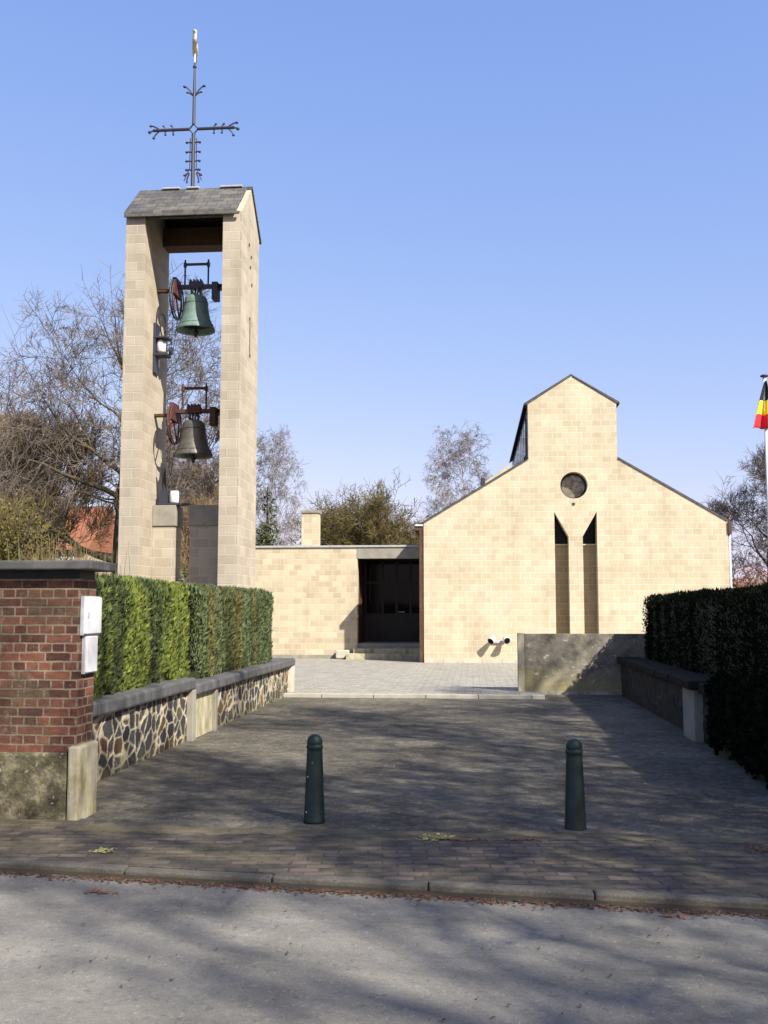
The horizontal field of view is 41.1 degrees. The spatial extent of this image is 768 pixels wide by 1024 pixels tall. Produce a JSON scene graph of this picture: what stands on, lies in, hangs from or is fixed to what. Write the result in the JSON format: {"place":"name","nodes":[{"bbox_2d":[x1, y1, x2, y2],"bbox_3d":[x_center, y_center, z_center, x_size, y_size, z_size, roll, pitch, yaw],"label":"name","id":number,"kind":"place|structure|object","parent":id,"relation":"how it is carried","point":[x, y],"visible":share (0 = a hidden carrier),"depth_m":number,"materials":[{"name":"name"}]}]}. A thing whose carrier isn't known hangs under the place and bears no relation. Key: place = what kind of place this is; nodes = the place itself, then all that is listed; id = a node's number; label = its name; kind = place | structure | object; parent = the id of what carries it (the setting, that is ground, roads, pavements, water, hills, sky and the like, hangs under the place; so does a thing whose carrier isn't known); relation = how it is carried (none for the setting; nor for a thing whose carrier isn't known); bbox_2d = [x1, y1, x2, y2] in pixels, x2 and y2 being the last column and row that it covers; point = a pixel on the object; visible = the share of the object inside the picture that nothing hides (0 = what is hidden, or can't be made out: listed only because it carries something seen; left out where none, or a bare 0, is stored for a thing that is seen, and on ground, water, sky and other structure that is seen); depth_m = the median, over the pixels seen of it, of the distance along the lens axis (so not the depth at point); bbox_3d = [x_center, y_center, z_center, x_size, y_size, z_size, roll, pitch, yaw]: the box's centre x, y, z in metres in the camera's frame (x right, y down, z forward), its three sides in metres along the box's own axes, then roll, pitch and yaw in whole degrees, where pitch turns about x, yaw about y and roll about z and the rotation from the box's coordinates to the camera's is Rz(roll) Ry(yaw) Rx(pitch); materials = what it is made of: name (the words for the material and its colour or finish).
{"place":"outdoors","nodes":[
{"label":"outdoors","id":0,"kind":"place"},
{"bbox_2d":[31,507,114,575],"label":"house","id":1,"kind":"structure","parent":0,"point":[91,543],"depth_m":69.80,"materials":[{"name":"brick"}]},
{"bbox_2d":[0,872,767,1023],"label":"road","id":2,"kind":"structure","parent":0,"point":[358,958],"depth_m":5.01,"materials":[{"name":"grey asphalt"}]},
{"bbox_2d":[0,858,767,909],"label":"kerb","id":3,"kind":"structure","parent":2,"relation":"on","point":[621,896],"depth_m":6.21,"materials":[{"name":"concrete"}]},
{"bbox_2d":[0,868,767,913],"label":"gutter dirt","id":4,"kind":"structure","parent":2,"relation":"on","point":[487,896],"depth_m":6.18,"materials":[{"name":"soil"}]},
{"bbox_2d":[0,870,767,919],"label":"fallen leaves","id":5,"kind":"object","parent":2,"relation":"on","point":[565,904],"visible":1,"depth_m":6.09,"materials":[{"name":"brown plant"}]},
{"bbox_2d":[39,701,749,1023],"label":"fallen leaves","id":6,"kind":"object","parent":2,"relation":"on","point":[424,875],"visible":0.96,"depth_m":6.37,"materials":[{"name":"brown plant"}]},
{"bbox_2d":[85,836,767,918],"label":"fallen leaves","id":7,"kind":"object","parent":2,"relation":"on","point":[455,838],"visible":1,"depth_m":7.09,"materials":[{"name":"orange plant"}]},
{"bbox_2d":[0,818,767,898],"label":"pavement","id":8,"kind":"structure","parent":0,"point":[653,866],"depth_m":6.89,"materials":[{"name":"brick"}]},
{"bbox_2d":[89,833,454,852],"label":"fallen leaves","id":9,"kind":"object","parent":8,"relation":"on","point":[101,849],"visible":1,"depth_m":7.41,"materials":[{"name":"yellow plant"}]},
{"bbox_2d":[64,823,767,843],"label":"dirt strip","id":10,"kind":"object","parent":8,"relation":"on","point":[528,834],"visible":0.99,"depth_m":7.63,"materials":[{"name":"soil"}]},
{"bbox_2d":[0,0,767,587],"label":"sky","id":11,"kind":"structure","parent":0,"point":[466,209],"materials":[{"name":"blue"}]},
{"bbox_2d":[75,695,767,837],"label":"driveway","id":12,"kind":"structure","parent":0,"point":[473,784],"depth_m":10.46,"materials":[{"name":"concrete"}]},
{"bbox_2d":[303,734,324,824],"bbox_3d":[-0.547,2.097,8.072,0.172,0.683,0.172,0,-6,5],"label":"bollard","id":13,"kind":"object","parent":12,"relation":"on","point":[314,812],"visible":1,"depth_m":8.02,"materials":[{"name":"metal"}]},
{"bbox_2d":[552,738,597,834],"bbox_3d":[1.445,2.077,7.763,0.345,0.703,0.281,0,-6,5],"label":"bollard","id":14,"kind":"object","parent":12,"relation":"on","point":[575,817],"visible":0.94,"depth_m":7.73,"materials":[{"name":"metal"}]},
{"bbox_2d":[287,658,621,698],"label":"forecourt","id":15,"kind":"structure","parent":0,"point":[322,676],"depth_m":24.23,"materials":[{"name":"grey stone"}]},
{"bbox_2d":[336,650,349,658],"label":"stone block","id":16,"kind":"structure","parent":15,"relation":"on","point":[340,654],"depth_m":34.10,"materials":[{"name":"stone"}]},
{"bbox_2d":[346,648,419,659],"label":"entrance steps","id":17,"kind":"structure","parent":15,"relation":"on","point":[385,654],"depth_m":33.67,"materials":[{"name":"stone"}]},
{"bbox_2d":[732,560,767,588],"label":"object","id":18,"kind":"object","parent":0,"point":[748,581],"visible":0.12,"depth_m":53.44,"materials":[{"name":"brown brick"}]},
{"label":"ground","id":19,"kind":"structure","parent":0,"visible":0},
{"bbox_2d":[0,490,51,559],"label":"evergreen shrub","id":20,"kind":"object","parent":19,"relation":"on","point":[26,530],"visible":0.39,"depth_m":21.40,"materials":[{"name":"green plant"}]},
{"bbox_2d":[0,402,66,531],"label":"bare tree","id":21,"kind":"object","parent":19,"relation":"on","point":[2,427],"visible":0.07,"depth_m":42.87,"materials":[{"name":"brown plant"}]},
{"bbox_2d":[0,371,70,558],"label":"bare tree","id":22,"kind":"object","parent":19,"relation":"on","point":[13,459],"visible":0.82,"depth_m":32.89,"materials":[{"name":"brown plant"}]},
{"bbox_2d":[0,502,70,559],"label":"evergreen shrub","id":23,"kind":"object","parent":19,"relation":"on","point":[56,544],"visible":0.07,"depth_m":24.90,"materials":[{"name":"green plant"}]},
{"bbox_2d":[0,463,77,559],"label":"bare shrub","id":24,"kind":"object","parent":19,"relation":"on","point":[2,512],"visible":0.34,"depth_m":22.81,"materials":[{"name":"brown plant"}]},
{"bbox_2d":[0,560,115,819],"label":"brick wall","id":25,"kind":"structure","parent":19,"relation":"on","point":[48,756],"depth_m":8.29,"materials":[{"name":"brick"}]},
{"bbox_2d":[81,635,97,673],"bbox_3d":[-2.433,1.177,8.480,0.042,0.312,0.270,0,-6,5],"label":"meter box","id":26,"kind":"object","parent":25,"relation":"attached to","point":[89,653],"visible":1,"depth_m":8.41,"materials":[{"name":"white paint"}]},
{"bbox_2d":[85,636,97,672],"bbox_3d":[-2.433,1.176,8.481,0.042,0.295,0.230,0,-6,5],"label":"door panel","id":27,"kind":"structure","parent":26,"relation":"in","point":[91,647],"depth_m":8.45,"materials":[{"name":"white paint"}]},
{"bbox_2d":[80,596,101,634],"bbox_3d":[-2.426,0.860,8.516,0.055,0.320,0.380,0,-6,5],"label":"meter box","id":28,"kind":"object","parent":25,"relation":"attached to","point":[91,615],"visible":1,"depth_m":8.44,"materials":[{"name":"white paint"}]},
{"bbox_2d":[84,597,101,633],"bbox_3d":[-2.430,0.860,8.516,0.047,0.300,0.340,0,-6,5],"label":"door panel","id":29,"kind":"structure","parent":28,"relation":"in","point":[92,624],"depth_m":8.47,"materials":[{"name":"white paint"}]},
{"bbox_2d":[0,404,117,559],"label":"bare tree","id":30,"kind":"object","parent":19,"relation":"on","point":[88,490],"visible":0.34,"depth_m":39.09,"materials":[{"name":"brown plant"}]},
{"bbox_2d":[36,471,87,553],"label":"bare tree","id":31,"kind":"object","parent":19,"relation":"on","point":[64,520],"depth_m":49.70,"materials":[{"name":"brown plant"}]},
{"bbox_2d":[16,539,110,575],"bbox_3d":[-5.812,2.026,18.445,2.045,3.138,3.263,-3,-6,31],"label":"bare shrub","id":32,"kind":"object","parent":19,"relation":"on","point":[70,554],"visible":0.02,"depth_m":18.71,"materials":[{"name":"brown plant"}]},
{"bbox_2d":[7,531,129,574],"bbox_3d":[-4.775,1.771,16.564,2.751,2.973,2.899,0,-6,5],"label":"reed clump","id":33,"kind":"object","parent":19,"relation":"on","point":[49,557],"visible":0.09,"depth_m":16.58,"materials":[{"name":"plant"}]},
{"bbox_2d":[0,259,220,580],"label":"bare tree","id":34,"kind":"object","parent":19,"relation":"on","point":[100,455],"visible":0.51,"depth_m":35.74,"materials":[{"name":"brown plant"}]},
{"bbox_2d":[92,678,195,781],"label":"stone wall","id":35,"kind":"structure","parent":19,"relation":"on","point":[133,726],"depth_m":11.18,"materials":[{"name":"stone"}]},
{"bbox_2d":[93,573,190,698],"bbox_3d":[-3.253,1.327,11.229,1.185,1.383,4.872,0,-6,5],"label":"clipped hedge","id":36,"kind":"object","parent":35,"relation":"on","point":[143,637],"visible":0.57,"depth_m":11.54,"materials":[{"name":"green plant"}]},
{"bbox_2d":[180,559,188,581],"bbox_3d":[-6.759,3.235,30.850,4.708,3.664,2.532,0,-6,5],"label":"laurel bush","id":37,"kind":"object","parent":19,"relation":"on","point":[181,569],"depth_m":30.80,"materials":[{"name":"green plant"}]},
{"bbox_2d":[118,185,260,588],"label":"bell tower","id":38,"kind":"structure","parent":19,"relation":"on","point":[163,223],"depth_m":21.70,"materials":[{"name":"stone"}]},
{"bbox_2d":[153,314,173,374],"bbox_3d":[-4.791,-3.666,22.317,0.386,1.341,0.408,0,-6,5],"label":"bell motor","id":39,"kind":"object","parent":38,"relation":"attached to","point":[159,346],"visible":1,"depth_m":22.21,"materials":[{"name":"white paint"}]},
{"bbox_2d":[159,467,192,505],"bbox_3d":[-4.514,-0.552,22.224,0.670,0.834,0.300,0,-6,5],"label":"bell motor","id":40,"kind":"object","parent":38,"relation":"on","point":[167,497],"visible":0.92,"depth_m":22.13,"materials":[{"name":"white paint"}]},
{"bbox_2d":[154,383,219,476],"bbox_3d":[-4.143,-1.781,22.160,1.672,2.021,0.904,0,-6,5],"label":"church bell","id":41,"kind":"object","parent":38,"relation":"hanging from","point":[193,445],"visible":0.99,"depth_m":22.03,"materials":[{"name":"brown metal"}]},
{"bbox_2d":[157,259,221,349],"bbox_3d":[-4.143,-4.538,22.427,1.672,2.021,0.904,0,-6,5],"label":"church bell","id":42,"kind":"object","parent":38,"relation":"hanging from","point":[194,319],"visible":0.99,"depth_m":22.32,"materials":[{"name":"metal"}]},
{"bbox_2d":[148,63,239,185],"bbox_3d":[-4.229,-8.591,22.756,2.079,2.910,0.090,0,-6,5],"label":"weather cross","id":43,"kind":"object","parent":38,"relation":"on","point":[192,142],"visible":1,"depth_m":22.70,"materials":[{"name":"metal"}]},
{"bbox_2d":[192,29,197,62],"bbox_3d":[-4.239,-10.350,23.025,0.138,0.624,0.916,1,-6,-6],"label":"weathercock","id":44,"kind":"object","parent":43,"relation":"on","point":[194,47],"visible":0.99,"depth_m":22.80,"materials":[{"name":"metal"}]},
{"bbox_2d":[166,462,218,580],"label":"bare tree","id":45,"kind":"object","parent":19,"relation":"on","point":[212,489],"visible":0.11,"depth_m":43.14,"materials":[{"name":"brown plant"}]},
{"bbox_2d":[186,689,217,740],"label":"concrete pier","id":46,"kind":"structure","parent":19,"relation":"on","point":[202,713],"depth_m":13.69,"materials":[{"name":"concrete"}]},
{"bbox_2d":[180,492,257,581],"bbox_3d":[-6.315,2.178,36.542,3.444,6.214,4.691,0,-6,-4],"label":"bare tree","id":47,"kind":"object","parent":19,"relation":"on","point":[184,543],"visible":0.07,"depth_m":36.27,"materials":[{"name":"brown plant"}]},
{"bbox_2d":[166,405,277,581],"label":"bare tree","id":48,"kind":"object","parent":19,"relation":"on","point":[215,466],"visible":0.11,"depth_m":42.02,"materials":[{"name":"brown plant"}]},
{"bbox_2d":[194,658,294,727],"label":"stone wall","id":49,"kind":"structure","parent":19,"relation":"on","point":[242,691],"depth_m":16.60,"materials":[{"name":"stone"}]},
{"bbox_2d":[181,582,273,678],"bbox_3d":[-2.784,1.894,16.738,1.171,1.437,5.234,0,-6,5],"label":"clipped hedge","id":50,"kind":"object","parent":49,"relation":"on","point":[229,628],"visible":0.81,"depth_m":15.78,"materials":[{"name":"green plant"}]},
{"bbox_2d":[255,484,280,545],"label":"conifer tree","id":51,"kind":"object","parent":19,"relation":"on","point":[268,538],"visible":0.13,"depth_m":45.69,"materials":[{"name":"green plant"}]},
{"bbox_2d":[255,422,307,545],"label":"birch tree","id":52,"kind":"object","parent":19,"relation":"on","point":[275,476],"visible":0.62,"depth_m":53.49,"materials":[{"name":"brown plant"}]},
{"bbox_2d":[255,510,419,658],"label":"annex building","id":53,"kind":"structure","parent":19,"relation":"on","point":[329,600],"depth_m":34.76,"materials":[{"name":"concrete"}]},
{"bbox_2d":[364,561,419,641],"bbox_3d":[0.392,3.197,36.634,2.204,2.860,0.160,0,-6,5],"label":"entrance door","id":54,"kind":"structure","parent":53,"relation":"in","point":[391,588],"depth_m":36.65,"materials":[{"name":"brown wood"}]},
{"bbox_2d":[288,467,436,545],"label":"rounded tree","id":55,"kind":"object","parent":19,"relation":"on","point":[340,527],"visible":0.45,"depth_m":48.37,"materials":[{"name":"green plant"}]},
{"bbox_2d":[283,693,544,698],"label":"forecourt kerb","id":56,"kind":"structure","parent":19,"relation":"on","point":[449,696],"depth_m":19.50,"materials":[{"name":"grey concrete"}]},
{"bbox_2d":[419,490,453,518],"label":"birch tree","id":57,"kind":"object","parent":19,"relation":"on","point":[434,509],"visible":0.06,"depth_m":70.17,"materials":[{"name":"grey plant"}]},
{"bbox_2d":[422,420,492,511],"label":"birch tree","id":58,"kind":"object","parent":19,"relation":"on","point":[459,444],"visible":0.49,"depth_m":66.73,"materials":[{"name":"brown plant"}]},
{"bbox_2d":[414,374,731,662],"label":"church","id":59,"kind":"structure","parent":19,"relation":"on","point":[569,522],"depth_m":31.76,"materials":[{"name":"beige brick"}]},
{"bbox_2d":[488,636,510,643],"bbox_3d":[3.523,3.928,31.386,0.699,0.261,0.386,0,-6,5],"label":"spotlight","id":60,"kind":"object","parent":59,"relation":"attached to","point":[506,640],"visible":1,"depth_m":31.27,"materials":[{"name":"metal"}]},
{"bbox_2d":[554,516,566,543],"bbox_3d":[5.545,0.542,32.241,0.426,0.998,0.040,0,-6,5],"label":"slit window","id":61,"kind":"structure","parent":59,"relation":"in","point":[560,537],"depth_m":32.21,"materials":[{"name":"black glass"}]},
{"bbox_2d":[560,473,585,498],"bbox_3d":[5.934,-0.802,32.167,0.830,0.830,0.060,0,-6,5],"label":"round window","id":62,"kind":"structure","parent":59,"relation":"in","point":[572,485],"depth_m":32.17,"materials":[{"name":"grey glass"}]},
{"bbox_2d":[583,515,594,543],"bbox_3d":[6.407,0.535,32.168,0.436,0.998,0.040,0,-6,5],"label":"slit window","id":63,"kind":"structure","parent":59,"relation":"in","point":[589,535],"depth_m":32.13,"materials":[{"name":"black glass"}]},
{"bbox_2d":[517,633,647,691],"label":"concrete wall","id":64,"kind":"structure","parent":19,"relation":"on","point":[566,662],"depth_m":20.39,"materials":[{"name":"concrete"}]},
{"bbox_2d":[617,657,731,744],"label":"stone wall","id":65,"kind":"structure","parent":19,"relation":"on","point":[673,695],"depth_m":15.28,"materials":[{"name":"concrete"}]},
{"bbox_2d":[642,584,761,675],"bbox_3d":[5.333,1.880,16.024,1.368,1.408,8.320,0,-6,5],"label":"clipped hedge","id":66,"kind":"object","parent":65,"relation":"on","point":[707,631],"visible":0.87,"depth_m":15.20,"materials":[{"name":"green plant"}]},
{"bbox_2d":[703,671,767,788],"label":"ivy overgrowth","id":67,"kind":"object","parent":65,"relation":"on","point":[736,729],"visible":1,"depth_m":10.77,"materials":[{"name":"green plant"}]},
{"bbox_2d":[747,582,767,679],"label":"clipped hedge","id":68,"kind":"object","parent":65,"relation":"on","point":[759,603],"visible":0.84,"depth_m":11.61,"materials":[{"name":"green plant"}]},
{"bbox_2d":[702,441,767,587],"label":"bare tree","id":69,"kind":"object","parent":19,"relation":"on","point":[730,511],"visible":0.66,"depth_m":59.68,"materials":[{"name":"brown plant"}]},
{"bbox_2d":[732,573,767,587],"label":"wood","id":70,"kind":"object","parent":19,"relation":"on","point":[752,582],"depth_m":82.26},
{"bbox_2d":[760,374,767,528],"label":"flagpole","id":71,"kind":"object","parent":19,"relation":"on","point":[763,376],"visible":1,"depth_m":37.29,"materials":[{"name":"white metal"}]},
{"bbox_2d":[753,381,767,428],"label":"flag","id":72,"kind":"object","parent":71,"relation":"attached to","point":[761,420],"visible":1,"depth_m":37.38,"materials":[{"name":"multicoloured fabric"}]}
]}

